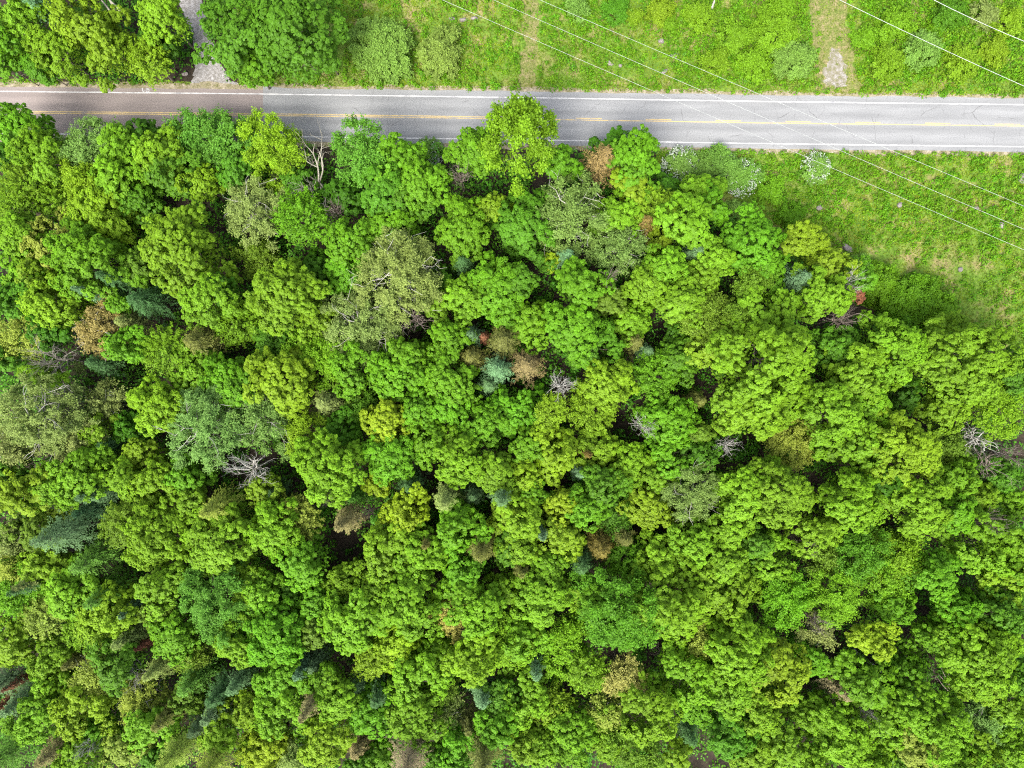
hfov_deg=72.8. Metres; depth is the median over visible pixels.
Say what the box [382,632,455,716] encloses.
broadleaf tree
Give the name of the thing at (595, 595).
broadleaf tree
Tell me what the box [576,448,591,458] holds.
browning conifer
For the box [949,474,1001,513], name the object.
broadleaf tree
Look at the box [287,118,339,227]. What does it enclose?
dead tree
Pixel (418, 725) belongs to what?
broadleaf tree
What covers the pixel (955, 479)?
broadleaf tree
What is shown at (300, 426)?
fine leaved tree
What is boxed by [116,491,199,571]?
broadleaf tree
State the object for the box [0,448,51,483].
broadleaf tree
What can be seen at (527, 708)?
broadleaf tree
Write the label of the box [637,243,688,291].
broadleaf tree
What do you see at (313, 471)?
broadleaf tree
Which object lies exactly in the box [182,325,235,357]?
browning conifer
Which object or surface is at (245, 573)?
broadleaf tree
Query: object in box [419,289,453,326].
broadleaf tree
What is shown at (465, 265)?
conifer
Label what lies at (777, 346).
broadleaf tree
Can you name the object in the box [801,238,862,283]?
broadleaf tree
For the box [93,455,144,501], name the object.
broadleaf tree
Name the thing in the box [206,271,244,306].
broadleaf tree
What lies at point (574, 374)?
undergrowth
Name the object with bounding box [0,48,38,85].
broadleaf tree
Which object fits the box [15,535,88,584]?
broadleaf tree
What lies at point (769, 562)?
broadleaf tree
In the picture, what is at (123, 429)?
broadleaf tree
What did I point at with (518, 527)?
broadleaf tree
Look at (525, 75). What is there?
dirt path
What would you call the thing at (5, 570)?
fine leaved tree
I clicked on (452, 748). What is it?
broadleaf tree
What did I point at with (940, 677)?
dead tree
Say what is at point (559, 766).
dead tree
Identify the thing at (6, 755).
conifer
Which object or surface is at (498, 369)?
conifer
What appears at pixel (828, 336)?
broadleaf tree
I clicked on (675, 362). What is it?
broadleaf tree
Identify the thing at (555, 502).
broadleaf tree
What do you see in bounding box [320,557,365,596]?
broadleaf tree
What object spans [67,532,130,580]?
conifer
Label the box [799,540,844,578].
fine leaved tree
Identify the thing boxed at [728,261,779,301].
fine leaved tree
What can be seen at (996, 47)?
bush
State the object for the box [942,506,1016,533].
dead tree
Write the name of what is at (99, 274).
conifer
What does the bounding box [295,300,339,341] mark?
broadleaf tree
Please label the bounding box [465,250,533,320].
broadleaf tree
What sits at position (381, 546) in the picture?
broadleaf tree
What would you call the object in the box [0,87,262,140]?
road
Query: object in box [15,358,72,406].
broadleaf tree
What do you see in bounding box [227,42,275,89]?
broadleaf tree
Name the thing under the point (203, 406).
fine leaved tree
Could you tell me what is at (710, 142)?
edge line
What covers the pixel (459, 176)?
dead tree
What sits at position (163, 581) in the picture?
broadleaf tree
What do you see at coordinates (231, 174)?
broadleaf tree
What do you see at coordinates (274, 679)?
broadleaf tree
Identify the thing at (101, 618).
broadleaf tree
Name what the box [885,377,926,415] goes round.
broadleaf tree
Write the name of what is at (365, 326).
fine leaved tree
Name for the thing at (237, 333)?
feathery tree
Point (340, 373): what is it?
broadleaf tree
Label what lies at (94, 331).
fine leaved tree
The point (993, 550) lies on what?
broadleaf tree
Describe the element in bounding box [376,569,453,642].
broadleaf tree
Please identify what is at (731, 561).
broadleaf tree
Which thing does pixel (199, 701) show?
broadleaf tree
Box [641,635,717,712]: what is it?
broadleaf tree
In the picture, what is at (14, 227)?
broadleaf tree
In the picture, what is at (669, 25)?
bush
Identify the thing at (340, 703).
broadleaf tree
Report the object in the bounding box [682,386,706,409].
browning conifer
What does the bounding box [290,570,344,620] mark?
broadleaf tree
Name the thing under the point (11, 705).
conifer
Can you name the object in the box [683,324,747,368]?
broadleaf tree
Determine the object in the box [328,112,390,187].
fine leaved tree
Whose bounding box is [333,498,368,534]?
browning conifer
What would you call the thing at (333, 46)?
broadleaf tree
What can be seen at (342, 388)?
broadleaf tree
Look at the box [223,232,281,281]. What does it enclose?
fine leaved tree
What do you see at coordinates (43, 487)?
broadleaf tree
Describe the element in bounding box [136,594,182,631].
broadleaf tree
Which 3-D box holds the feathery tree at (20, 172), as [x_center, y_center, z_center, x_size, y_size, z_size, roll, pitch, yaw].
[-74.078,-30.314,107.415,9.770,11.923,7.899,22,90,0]
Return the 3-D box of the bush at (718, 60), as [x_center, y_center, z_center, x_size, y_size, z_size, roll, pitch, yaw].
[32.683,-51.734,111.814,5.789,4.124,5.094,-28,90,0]
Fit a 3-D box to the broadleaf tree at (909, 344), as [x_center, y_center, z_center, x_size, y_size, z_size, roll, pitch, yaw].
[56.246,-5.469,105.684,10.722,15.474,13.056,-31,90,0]
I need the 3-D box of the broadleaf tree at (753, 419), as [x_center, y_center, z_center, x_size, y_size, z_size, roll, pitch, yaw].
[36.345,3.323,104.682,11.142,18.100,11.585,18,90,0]
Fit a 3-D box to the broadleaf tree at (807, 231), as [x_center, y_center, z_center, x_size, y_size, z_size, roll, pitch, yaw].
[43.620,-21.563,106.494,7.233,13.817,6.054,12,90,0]
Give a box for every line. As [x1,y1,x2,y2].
[0,91,1023,104]
[32,111,484,116]
[36,113,1023,126]
[59,133,1023,146]
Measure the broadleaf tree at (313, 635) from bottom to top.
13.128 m
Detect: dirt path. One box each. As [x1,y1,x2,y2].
[517,0,541,86]
[808,0,863,93]
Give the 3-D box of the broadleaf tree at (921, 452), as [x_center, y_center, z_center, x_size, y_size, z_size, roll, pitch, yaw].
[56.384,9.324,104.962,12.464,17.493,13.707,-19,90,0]
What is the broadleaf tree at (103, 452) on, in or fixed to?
on the ground at (344, 542)
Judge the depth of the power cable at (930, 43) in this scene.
103.92 m
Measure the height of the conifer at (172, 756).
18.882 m
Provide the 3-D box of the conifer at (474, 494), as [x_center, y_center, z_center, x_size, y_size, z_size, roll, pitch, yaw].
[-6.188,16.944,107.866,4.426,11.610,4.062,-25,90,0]
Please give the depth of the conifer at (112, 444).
105.04 m
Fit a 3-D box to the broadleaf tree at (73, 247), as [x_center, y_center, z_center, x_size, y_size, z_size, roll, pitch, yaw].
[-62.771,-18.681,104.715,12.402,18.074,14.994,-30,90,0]
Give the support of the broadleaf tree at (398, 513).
on the ground at (344, 542)
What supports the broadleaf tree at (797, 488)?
on the ground at (344, 542)
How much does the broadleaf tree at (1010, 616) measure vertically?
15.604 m
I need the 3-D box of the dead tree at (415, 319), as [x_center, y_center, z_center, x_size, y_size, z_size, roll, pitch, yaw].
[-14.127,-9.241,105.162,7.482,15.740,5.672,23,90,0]
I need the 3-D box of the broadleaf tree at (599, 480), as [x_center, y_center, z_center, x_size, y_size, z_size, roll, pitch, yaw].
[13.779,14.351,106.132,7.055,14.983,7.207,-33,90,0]
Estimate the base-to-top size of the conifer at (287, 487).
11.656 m
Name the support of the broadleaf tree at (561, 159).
on the ground at (344, 542)
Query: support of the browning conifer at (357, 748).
on the ground at (344, 542)
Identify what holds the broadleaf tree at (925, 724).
on the ground at (344, 542)
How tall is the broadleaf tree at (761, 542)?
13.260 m
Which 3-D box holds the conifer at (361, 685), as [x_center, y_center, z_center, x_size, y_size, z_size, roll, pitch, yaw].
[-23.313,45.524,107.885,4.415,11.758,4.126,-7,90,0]
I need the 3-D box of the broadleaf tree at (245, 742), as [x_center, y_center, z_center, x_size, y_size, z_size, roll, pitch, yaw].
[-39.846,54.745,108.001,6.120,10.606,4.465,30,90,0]
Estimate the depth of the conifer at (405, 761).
100.44 m
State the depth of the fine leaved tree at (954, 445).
104.68 m
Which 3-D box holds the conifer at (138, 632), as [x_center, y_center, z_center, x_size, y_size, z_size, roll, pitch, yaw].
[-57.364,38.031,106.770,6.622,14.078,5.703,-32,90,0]
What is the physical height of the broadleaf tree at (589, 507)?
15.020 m
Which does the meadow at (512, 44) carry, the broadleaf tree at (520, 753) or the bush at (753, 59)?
the bush at (753, 59)
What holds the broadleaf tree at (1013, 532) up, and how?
on the ground at (344, 542)
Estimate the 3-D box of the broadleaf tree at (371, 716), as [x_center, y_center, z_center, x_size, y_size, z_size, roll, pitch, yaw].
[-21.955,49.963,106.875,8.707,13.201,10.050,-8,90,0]
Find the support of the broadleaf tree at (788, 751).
on the ground at (344, 542)
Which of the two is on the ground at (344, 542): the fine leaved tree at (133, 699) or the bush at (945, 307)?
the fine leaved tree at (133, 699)
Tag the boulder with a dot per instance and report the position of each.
(846, 247)
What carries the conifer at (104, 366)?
on the ground at (344, 542)
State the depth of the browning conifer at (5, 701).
106.12 m
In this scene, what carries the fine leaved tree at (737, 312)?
on the ground at (344, 542)
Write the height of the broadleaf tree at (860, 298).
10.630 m
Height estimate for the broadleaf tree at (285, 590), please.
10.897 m
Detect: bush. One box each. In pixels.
[345,14,415,85]
[415,23,464,82]
[562,0,591,25]
[599,0,628,27]
[626,7,646,26]
[643,0,678,28]
[663,14,678,30]
[679,0,717,37]
[696,45,731,80]
[714,12,753,55]
[717,199,748,232]
[731,43,774,89]
[749,0,801,58]
[752,172,785,206]
[760,0,795,17]
[769,38,818,80]
[774,200,809,229]
[844,23,879,50]
[845,252,870,272]
[864,42,908,84]
[865,259,901,312]
[872,3,920,43]
[872,272,942,327]
[874,306,919,340]
[903,28,945,72]
[918,290,960,346]
[930,0,970,33]
[939,42,980,84]
[968,0,1001,33]
[976,33,1010,72]
[987,4,1023,39]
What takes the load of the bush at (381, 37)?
on the meadow at (512, 44)
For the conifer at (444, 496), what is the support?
on the ground at (344, 542)
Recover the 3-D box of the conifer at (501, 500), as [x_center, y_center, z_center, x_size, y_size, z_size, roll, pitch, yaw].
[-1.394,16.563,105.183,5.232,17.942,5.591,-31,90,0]
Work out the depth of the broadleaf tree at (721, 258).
101.25 m
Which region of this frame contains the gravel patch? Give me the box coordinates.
[822,48,847,87]
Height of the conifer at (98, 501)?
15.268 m
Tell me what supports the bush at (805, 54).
on the meadow at (512, 44)
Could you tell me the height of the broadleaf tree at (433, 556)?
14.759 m
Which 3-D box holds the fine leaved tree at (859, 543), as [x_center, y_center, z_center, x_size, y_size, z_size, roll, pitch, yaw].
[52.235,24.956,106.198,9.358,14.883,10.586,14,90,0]
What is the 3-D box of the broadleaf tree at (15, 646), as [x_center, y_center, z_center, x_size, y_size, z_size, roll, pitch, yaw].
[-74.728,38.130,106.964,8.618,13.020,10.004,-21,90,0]
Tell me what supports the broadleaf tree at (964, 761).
on the ground at (344, 542)
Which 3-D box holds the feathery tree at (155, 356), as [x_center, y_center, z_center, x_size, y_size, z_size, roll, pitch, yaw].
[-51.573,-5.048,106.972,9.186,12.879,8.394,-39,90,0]
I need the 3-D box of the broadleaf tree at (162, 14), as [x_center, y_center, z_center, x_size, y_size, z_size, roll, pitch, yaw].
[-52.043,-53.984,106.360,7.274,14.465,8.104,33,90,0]
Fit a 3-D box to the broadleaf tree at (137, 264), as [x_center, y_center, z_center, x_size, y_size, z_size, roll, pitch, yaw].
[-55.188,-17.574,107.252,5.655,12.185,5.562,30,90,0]
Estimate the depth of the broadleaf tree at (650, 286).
100.96 m
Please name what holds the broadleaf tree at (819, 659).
on the ground at (344, 542)
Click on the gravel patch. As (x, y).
(833, 73)
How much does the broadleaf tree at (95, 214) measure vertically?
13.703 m
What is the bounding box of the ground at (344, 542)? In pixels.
[0,0,1023,767]
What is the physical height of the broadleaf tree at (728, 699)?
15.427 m
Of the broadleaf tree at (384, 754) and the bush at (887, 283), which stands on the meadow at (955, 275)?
the bush at (887, 283)
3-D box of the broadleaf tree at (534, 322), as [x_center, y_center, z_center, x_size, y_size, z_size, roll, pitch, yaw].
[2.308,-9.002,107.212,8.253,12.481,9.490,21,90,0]
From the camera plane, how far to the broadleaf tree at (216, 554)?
100.33 m
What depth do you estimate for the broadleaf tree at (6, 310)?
101.28 m
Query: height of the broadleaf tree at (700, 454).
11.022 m
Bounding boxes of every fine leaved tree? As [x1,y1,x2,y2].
[0,313,62,363]
[0,359,100,460]
[0,421,44,468]
[0,515,34,560]
[0,552,24,584]
[0,553,48,624]
[48,408,110,463]
[54,156,98,200]
[55,114,118,166]
[64,643,115,697]
[71,292,136,359]
[82,377,131,430]
[111,667,172,728]
[156,382,249,474]
[161,103,221,172]
[167,634,217,675]
[176,558,265,648]
[191,105,266,173]
[219,383,300,462]
[221,172,291,253]
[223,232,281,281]
[233,106,310,195]
[276,737,305,767]
[280,406,327,456]
[319,276,409,367]
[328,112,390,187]
[344,387,378,423]
[346,223,445,327]
[423,676,460,714]
[427,598,464,644]
[431,692,466,729]
[474,604,544,671]
[476,91,561,197]
[532,160,611,266]
[567,559,672,654]
[583,688,622,733]
[589,225,649,283]
[597,649,647,698]
[656,452,720,525]
[672,285,734,352]
[683,613,732,663]
[719,301,754,334]
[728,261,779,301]
[754,564,815,636]
[759,418,819,471]
[790,609,840,652]
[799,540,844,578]
[803,565,863,629]
[832,522,898,588]
[842,525,929,591]
[847,547,914,616]
[932,426,973,467]
[962,698,1007,748]
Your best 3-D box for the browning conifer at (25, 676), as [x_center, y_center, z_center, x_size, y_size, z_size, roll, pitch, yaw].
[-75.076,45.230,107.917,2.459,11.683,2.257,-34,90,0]
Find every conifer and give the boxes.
[0,660,28,696]
[0,672,30,692]
[0,677,58,718]
[0,690,20,709]
[0,713,48,767]
[6,567,66,596]
[11,564,63,590]
[21,0,55,27]
[29,503,111,553]
[33,723,92,767]
[61,647,95,670]
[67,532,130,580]
[70,284,114,302]
[71,499,113,521]
[74,485,118,506]
[82,570,140,610]
[84,354,127,377]
[95,268,151,296]
[96,432,135,453]
[110,623,153,650]
[114,310,157,334]
[117,595,148,619]
[126,285,181,326]
[134,635,153,651]
[141,655,176,682]
[150,690,197,732]
[153,717,203,767]
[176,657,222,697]
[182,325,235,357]
[186,705,213,738]
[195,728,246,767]
[198,481,253,521]
[199,689,240,726]
[204,665,235,709]
[225,665,259,696]
[268,477,295,501]
[291,645,319,681]
[298,684,318,723]
[305,643,337,673]
[311,387,345,417]
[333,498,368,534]
[347,731,378,760]
[348,483,373,505]
[349,666,375,694]
[365,672,394,708]
[385,720,441,767]
[395,464,430,493]
[420,525,437,549]
[430,482,466,511]
[449,255,476,276]
[456,342,490,371]
[457,696,479,736]
[460,481,488,504]
[462,713,507,767]
[465,323,484,348]
[465,521,495,563]
[468,675,496,709]
[476,373,501,396]
[479,331,491,345]
[479,351,515,384]
[485,325,520,360]
[486,478,514,507]
[509,348,546,389]
[509,564,530,578]
[528,647,546,681]
[538,517,548,541]
[555,247,574,268]
[557,537,599,575]
[570,463,584,480]
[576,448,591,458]
[577,143,617,199]
[583,524,615,561]
[605,526,637,546]
[617,329,645,359]
[632,214,654,245]
[634,342,653,361]
[671,710,699,746]
[681,246,703,265]
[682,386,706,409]
[773,264,812,295]
[811,674,853,701]
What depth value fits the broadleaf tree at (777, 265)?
103.22 m
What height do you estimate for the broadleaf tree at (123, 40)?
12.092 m
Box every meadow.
[237,0,1023,94]
[656,151,1023,348]
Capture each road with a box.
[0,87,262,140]
[263,86,1023,151]
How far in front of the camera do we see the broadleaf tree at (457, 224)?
102.26 m
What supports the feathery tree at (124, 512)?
on the ground at (344, 542)
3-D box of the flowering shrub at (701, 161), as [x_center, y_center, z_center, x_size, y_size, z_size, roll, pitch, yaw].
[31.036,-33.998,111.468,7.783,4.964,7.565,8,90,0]
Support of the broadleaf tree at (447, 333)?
on the ground at (344, 542)
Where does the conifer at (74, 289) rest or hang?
on the ground at (344, 542)
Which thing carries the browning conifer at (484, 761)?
on the ground at (344, 542)
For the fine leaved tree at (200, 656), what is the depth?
104.61 m
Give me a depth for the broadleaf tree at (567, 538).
101.87 m
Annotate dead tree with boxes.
[19,332,85,374]
[29,378,87,420]
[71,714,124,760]
[101,0,120,11]
[126,655,152,691]
[223,449,276,488]
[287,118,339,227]
[321,197,344,217]
[356,505,374,522]
[401,307,436,332]
[448,163,473,193]
[544,369,576,401]
[554,762,564,767]
[599,262,621,288]
[628,413,657,437]
[647,644,662,662]
[713,436,742,455]
[783,533,819,557]
[802,609,835,638]
[815,302,869,330]
[842,264,870,294]
[853,704,890,736]
[929,666,951,690]
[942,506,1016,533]
[960,422,998,453]
[969,445,1023,467]
[970,440,1016,488]
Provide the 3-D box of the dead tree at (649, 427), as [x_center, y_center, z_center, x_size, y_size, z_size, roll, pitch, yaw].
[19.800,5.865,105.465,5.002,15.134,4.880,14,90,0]
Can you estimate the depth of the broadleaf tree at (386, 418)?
101.47 m
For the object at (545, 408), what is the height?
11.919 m
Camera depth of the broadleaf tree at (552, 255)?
105.44 m
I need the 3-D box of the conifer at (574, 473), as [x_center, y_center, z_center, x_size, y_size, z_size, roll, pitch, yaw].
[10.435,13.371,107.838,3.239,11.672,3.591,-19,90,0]
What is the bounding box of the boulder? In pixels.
[842,243,851,252]
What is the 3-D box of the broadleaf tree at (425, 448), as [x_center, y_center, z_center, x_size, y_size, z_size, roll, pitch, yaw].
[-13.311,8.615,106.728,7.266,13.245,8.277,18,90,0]
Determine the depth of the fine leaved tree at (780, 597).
102.04 m
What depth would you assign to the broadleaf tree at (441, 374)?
100.97 m
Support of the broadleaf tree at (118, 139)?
on the ground at (344, 542)
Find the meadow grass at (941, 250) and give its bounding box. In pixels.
[1,0,1023,344]
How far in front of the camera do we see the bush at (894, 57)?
111.04 m
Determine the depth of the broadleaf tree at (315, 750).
101.30 m
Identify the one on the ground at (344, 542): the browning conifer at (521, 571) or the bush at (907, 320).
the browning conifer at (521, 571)
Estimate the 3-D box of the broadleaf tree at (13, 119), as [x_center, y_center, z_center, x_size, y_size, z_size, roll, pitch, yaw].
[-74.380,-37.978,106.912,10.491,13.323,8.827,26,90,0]
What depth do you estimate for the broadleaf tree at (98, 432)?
102.41 m
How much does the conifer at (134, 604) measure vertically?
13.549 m
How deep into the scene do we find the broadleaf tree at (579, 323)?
99.58 m
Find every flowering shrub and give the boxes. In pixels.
[416,136,444,164]
[660,144,696,186]
[690,150,725,178]
[705,142,745,191]
[726,155,766,198]
[797,149,831,186]
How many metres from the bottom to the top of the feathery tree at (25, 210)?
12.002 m
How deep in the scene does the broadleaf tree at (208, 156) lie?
103.86 m
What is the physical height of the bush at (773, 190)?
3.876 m
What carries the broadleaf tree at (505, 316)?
on the ground at (344, 542)
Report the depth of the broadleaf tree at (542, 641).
102.13 m
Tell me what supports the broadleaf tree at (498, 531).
on the ground at (344, 542)
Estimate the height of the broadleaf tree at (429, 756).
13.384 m
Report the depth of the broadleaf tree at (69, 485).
99.65 m
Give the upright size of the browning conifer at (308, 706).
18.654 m
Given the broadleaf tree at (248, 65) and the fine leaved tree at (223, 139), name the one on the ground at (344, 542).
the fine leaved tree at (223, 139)
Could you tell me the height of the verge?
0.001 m
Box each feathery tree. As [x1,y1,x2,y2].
[0,157,61,209]
[0,178,53,236]
[17,594,65,642]
[29,180,71,221]
[60,611,105,654]
[97,500,157,549]
[124,34,174,91]
[136,321,198,380]
[210,298,266,350]
[252,320,299,364]
[269,183,335,246]
[276,492,325,541]
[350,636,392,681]
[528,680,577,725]
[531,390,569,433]
[597,490,634,541]
[603,535,649,581]
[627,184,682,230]
[630,343,687,405]
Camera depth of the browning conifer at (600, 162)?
104.14 m
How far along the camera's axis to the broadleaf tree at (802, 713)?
103.90 m
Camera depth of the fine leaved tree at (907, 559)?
103.49 m
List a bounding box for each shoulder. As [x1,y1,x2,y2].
[0,80,1023,97]
[0,138,1023,156]
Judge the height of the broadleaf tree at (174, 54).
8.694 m
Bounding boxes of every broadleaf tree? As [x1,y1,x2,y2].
[0,0,60,43]
[0,18,29,71]
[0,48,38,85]
[0,102,62,164]
[0,142,17,172]
[0,209,50,263]
[0,251,55,300]
[0,282,28,319]
[0,335,41,374]
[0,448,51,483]
[0,466,73,523]
[0,510,79,563]
[0,596,49,668]
[0,685,68,747]
[4,123,76,194]
[14,253,67,298]
[15,268,100,332]
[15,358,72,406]
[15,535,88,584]
[16,47,66,86]
[19,205,87,269]
[20,23,89,87]
[22,460,81,514]
[22,625,83,683]
[24,314,75,360]
[28,665,74,705]
[38,553,112,621]
[39,213,151,301]
[42,0,130,60]
[45,443,111,511]
[47,668,119,741]
[50,737,110,767]
[60,183,140,250]
[72,578,145,646]
[76,431,122,476]
[77,411,118,447]
[77,700,123,750]
[81,10,140,92]
[82,636,149,697]
[86,153,149,208]
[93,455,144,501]
[96,122,145,178]
[97,324,154,364]
[98,729,158,767]
[102,294,133,318]
[109,408,156,446]
[113,178,164,228]
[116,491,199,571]
[120,695,183,755]
[121,437,165,470]
[121,448,207,508]
[122,245,167,278]
[123,117,160,140]
[125,373,191,439]
[131,119,185,186]
[133,0,194,50]
[133,560,190,621]
[136,26,181,69]
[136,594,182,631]
[137,200,243,299]
[137,729,184,767]
[143,149,202,200]
[143,608,202,668]
[160,451,218,494]
[167,336,220,393]
[167,671,212,715]
[168,487,218,517]
[174,163,227,202]
[176,267,255,335]
[178,492,261,577]
[191,0,278,75]
[197,351,248,395]
[197,707,239,755]
[200,137,224,173]
[205,367,262,413]
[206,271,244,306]
[212,598,264,669]
[214,686,264,732]
[215,141,274,194]
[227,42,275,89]
[232,561,278,607]
[234,733,261,760]
[235,596,309,666]
[235,717,297,767]
[239,345,318,419]
[241,567,285,616]
[242,472,285,505]
[242,494,301,558]
[243,257,331,346]
[246,0,350,82]
[249,667,318,744]
[251,651,321,704]
[270,515,330,592]
[277,576,302,605]
[278,163,322,197]
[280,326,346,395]
[289,427,367,509]
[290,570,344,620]
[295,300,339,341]
[297,709,366,767]
[301,611,341,651]
[302,245,351,301]
[303,30,339,74]
[304,655,343,698]
[312,671,362,725]
[315,565,399,656]
[316,174,361,216]
[317,405,362,447]
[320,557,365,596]
[321,216,384,267]
[322,254,370,296]
[327,334,383,400]
[331,375,364,410]
[341,745,378,767]
[346,677,393,742]
[352,562,402,606]
[353,504,421,586]
[356,154,414,217]
[357,205,421,257]
[359,396,410,445]
[360,428,420,486]
[360,465,390,497]
[364,342,438,403]
[364,739,402,767]
[371,619,421,673]
[374,132,429,183]
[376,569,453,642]
[378,334,432,381]
[378,481,430,531]
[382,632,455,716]
[384,681,460,753]
[392,187,435,223]
[392,522,449,585]
[396,154,453,210]
[399,385,435,430]
[402,416,448,471]
[417,632,455,676]
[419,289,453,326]
[423,741,453,767]
[424,341,483,407]
[426,317,477,356]
[427,263,457,292]
[427,385,473,436]
[428,424,487,489]
[430,578,507,640]
[434,194,490,269]
[435,716,496,767]
[436,498,494,552]
[440,628,501,688]
[441,272,487,327]
[441,535,486,598]
[442,126,501,179]
[461,401,526,453]
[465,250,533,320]
[465,449,521,494]
[472,702,528,750]
[474,190,514,222]
[474,675,523,718]
[482,568,524,606]
[484,382,549,438]
[485,186,556,274]
[486,501,528,537]
[487,297,527,332]
[492,491,542,544]
[492,530,521,570]
[493,528,542,567]
[494,658,552,730]
[498,299,555,355]
[498,608,554,663]
[506,263,540,297]
[506,716,553,765]
[508,426,547,468]
[509,458,542,497]
[510,557,574,629]
[518,477,555,505]
[524,721,563,767]
[529,423,577,487]
[529,543,572,584]
[531,504,586,562]
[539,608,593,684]
[541,301,600,368]
[542,485,583,530]
[544,143,585,180]
[544,252,560,273]
[547,697,601,767]
[554,255,616,317]
[554,570,589,612]
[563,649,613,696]
[564,482,612,533]
[565,313,625,369]
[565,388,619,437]
[570,357,640,412]
[574,419,618,470]
[576,571,619,627]
[579,463,633,507]
[586,720,630,764]
[587,275,627,317]
[588,125,632,163]
[588,187,644,249]
[596,666,682,748]
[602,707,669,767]
[606,124,661,205]
[606,439,666,493]
[609,165,647,203]
[611,299,653,347]
[615,485,678,530]
[620,262,668,306]
[620,552,715,646]
[632,387,701,450]
[634,529,683,580]
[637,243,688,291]
[638,455,679,495]
[640,435,704,486]
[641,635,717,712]
[645,226,673,255]
[646,167,681,200]
[653,190,716,249]
[653,329,700,388]
[654,270,706,329]
[661,735,692,767]
[663,320,688,345]
[667,516,719,570]
[672,257,719,295]
[674,687,713,730]
[676,173,727,213]
[680,436,723,474]
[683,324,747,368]
[684,549,762,625]
[689,417,716,441]
[690,235,737,279]
[698,179,732,226]
[699,610,776,686]
[701,525,750,588]
[701,662,753,721]
[705,316,817,426]
[705,499,755,549]
[705,707,760,765]
[708,455,781,527]
[711,363,790,440]
[719,200,790,278]
[726,684,781,736]
[727,733,781,767]
[732,638,811,712]
[734,246,785,296]
[735,270,806,349]
[737,519,774,566]
[737,528,803,586]
[744,457,819,529]
[752,704,801,767]
[754,363,816,430]
[775,508,843,558]
[777,218,829,256]
[781,687,831,731]
[787,634,832,677]
[788,722,830,767]
[790,262,856,323]
[791,378,864,460]
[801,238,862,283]
[804,692,877,767]
[806,324,860,374]
[813,466,889,533]
[820,415,892,473]
[822,333,901,407]
[825,649,899,710]
[838,255,878,296]
[841,692,919,750]
[844,620,902,661]
[848,742,896,767]
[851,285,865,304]
[852,387,892,427]
[855,309,930,386]
[855,406,942,491]
[856,458,908,498]
[867,588,917,624]
[876,651,930,689]
[878,462,954,541]
[881,736,934,767]
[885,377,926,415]
[889,309,1023,405]
[889,677,974,765]
[893,725,942,767]
[894,547,963,602]
[896,611,970,667]
[912,385,972,435]
[921,584,984,627]
[930,742,991,767]
[931,452,982,496]
[931,603,1023,701]
[933,503,1022,580]
[935,492,977,535]
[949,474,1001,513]
[956,660,1002,707]
[959,728,1005,767]
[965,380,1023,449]
[967,548,1023,585]
[969,585,1023,641]
[970,451,1023,496]
[974,554,1023,608]
[981,689,1023,732]
[984,487,1023,526]
[987,716,1023,767]
[995,344,1023,401]
[998,522,1023,565]
[998,649,1023,695]
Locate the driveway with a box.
[179,0,238,84]
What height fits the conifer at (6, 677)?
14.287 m
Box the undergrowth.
[0,0,1023,767]
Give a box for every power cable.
[446,1,1023,249]
[497,1,1022,228]
[541,0,1022,205]
[840,0,1022,85]
[934,0,1022,40]
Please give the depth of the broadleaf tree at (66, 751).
102.10 m
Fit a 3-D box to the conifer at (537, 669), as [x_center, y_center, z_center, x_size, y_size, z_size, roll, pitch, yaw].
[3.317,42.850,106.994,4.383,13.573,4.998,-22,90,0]
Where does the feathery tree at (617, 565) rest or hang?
on the ground at (344, 542)
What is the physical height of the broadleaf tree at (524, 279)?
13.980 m
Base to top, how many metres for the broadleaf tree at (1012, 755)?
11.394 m
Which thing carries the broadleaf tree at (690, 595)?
on the ground at (344, 542)
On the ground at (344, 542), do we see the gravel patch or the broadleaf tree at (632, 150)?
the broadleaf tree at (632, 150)
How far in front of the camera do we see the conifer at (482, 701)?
102.80 m
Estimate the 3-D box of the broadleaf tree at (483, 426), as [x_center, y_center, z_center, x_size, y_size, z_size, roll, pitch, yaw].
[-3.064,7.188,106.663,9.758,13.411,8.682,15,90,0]
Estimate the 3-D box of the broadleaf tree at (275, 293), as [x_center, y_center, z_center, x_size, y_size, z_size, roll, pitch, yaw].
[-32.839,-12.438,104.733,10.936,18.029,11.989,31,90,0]
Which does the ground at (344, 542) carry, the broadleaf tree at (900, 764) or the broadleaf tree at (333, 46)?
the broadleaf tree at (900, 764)
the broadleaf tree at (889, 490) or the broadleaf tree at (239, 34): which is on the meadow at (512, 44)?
the broadleaf tree at (239, 34)
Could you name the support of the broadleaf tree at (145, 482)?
on the ground at (344, 542)
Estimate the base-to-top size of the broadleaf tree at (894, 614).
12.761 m
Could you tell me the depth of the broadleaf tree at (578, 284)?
98.83 m
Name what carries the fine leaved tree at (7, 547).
on the ground at (344, 542)
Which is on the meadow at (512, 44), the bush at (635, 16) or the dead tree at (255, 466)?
the bush at (635, 16)
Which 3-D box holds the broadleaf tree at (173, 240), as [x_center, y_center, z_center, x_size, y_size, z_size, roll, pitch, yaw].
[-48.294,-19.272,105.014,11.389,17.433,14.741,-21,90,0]
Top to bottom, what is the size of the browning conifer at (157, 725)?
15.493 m
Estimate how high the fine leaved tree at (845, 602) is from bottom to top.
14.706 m
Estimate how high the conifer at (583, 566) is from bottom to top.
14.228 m
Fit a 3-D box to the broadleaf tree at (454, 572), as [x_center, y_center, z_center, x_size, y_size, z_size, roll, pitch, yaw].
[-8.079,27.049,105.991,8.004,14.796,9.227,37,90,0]
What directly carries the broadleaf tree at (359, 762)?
on the ground at (344, 542)
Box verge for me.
[0,78,190,83]
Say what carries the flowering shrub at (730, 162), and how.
on the meadow at (955, 275)
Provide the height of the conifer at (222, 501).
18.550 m
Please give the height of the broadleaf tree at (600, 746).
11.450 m

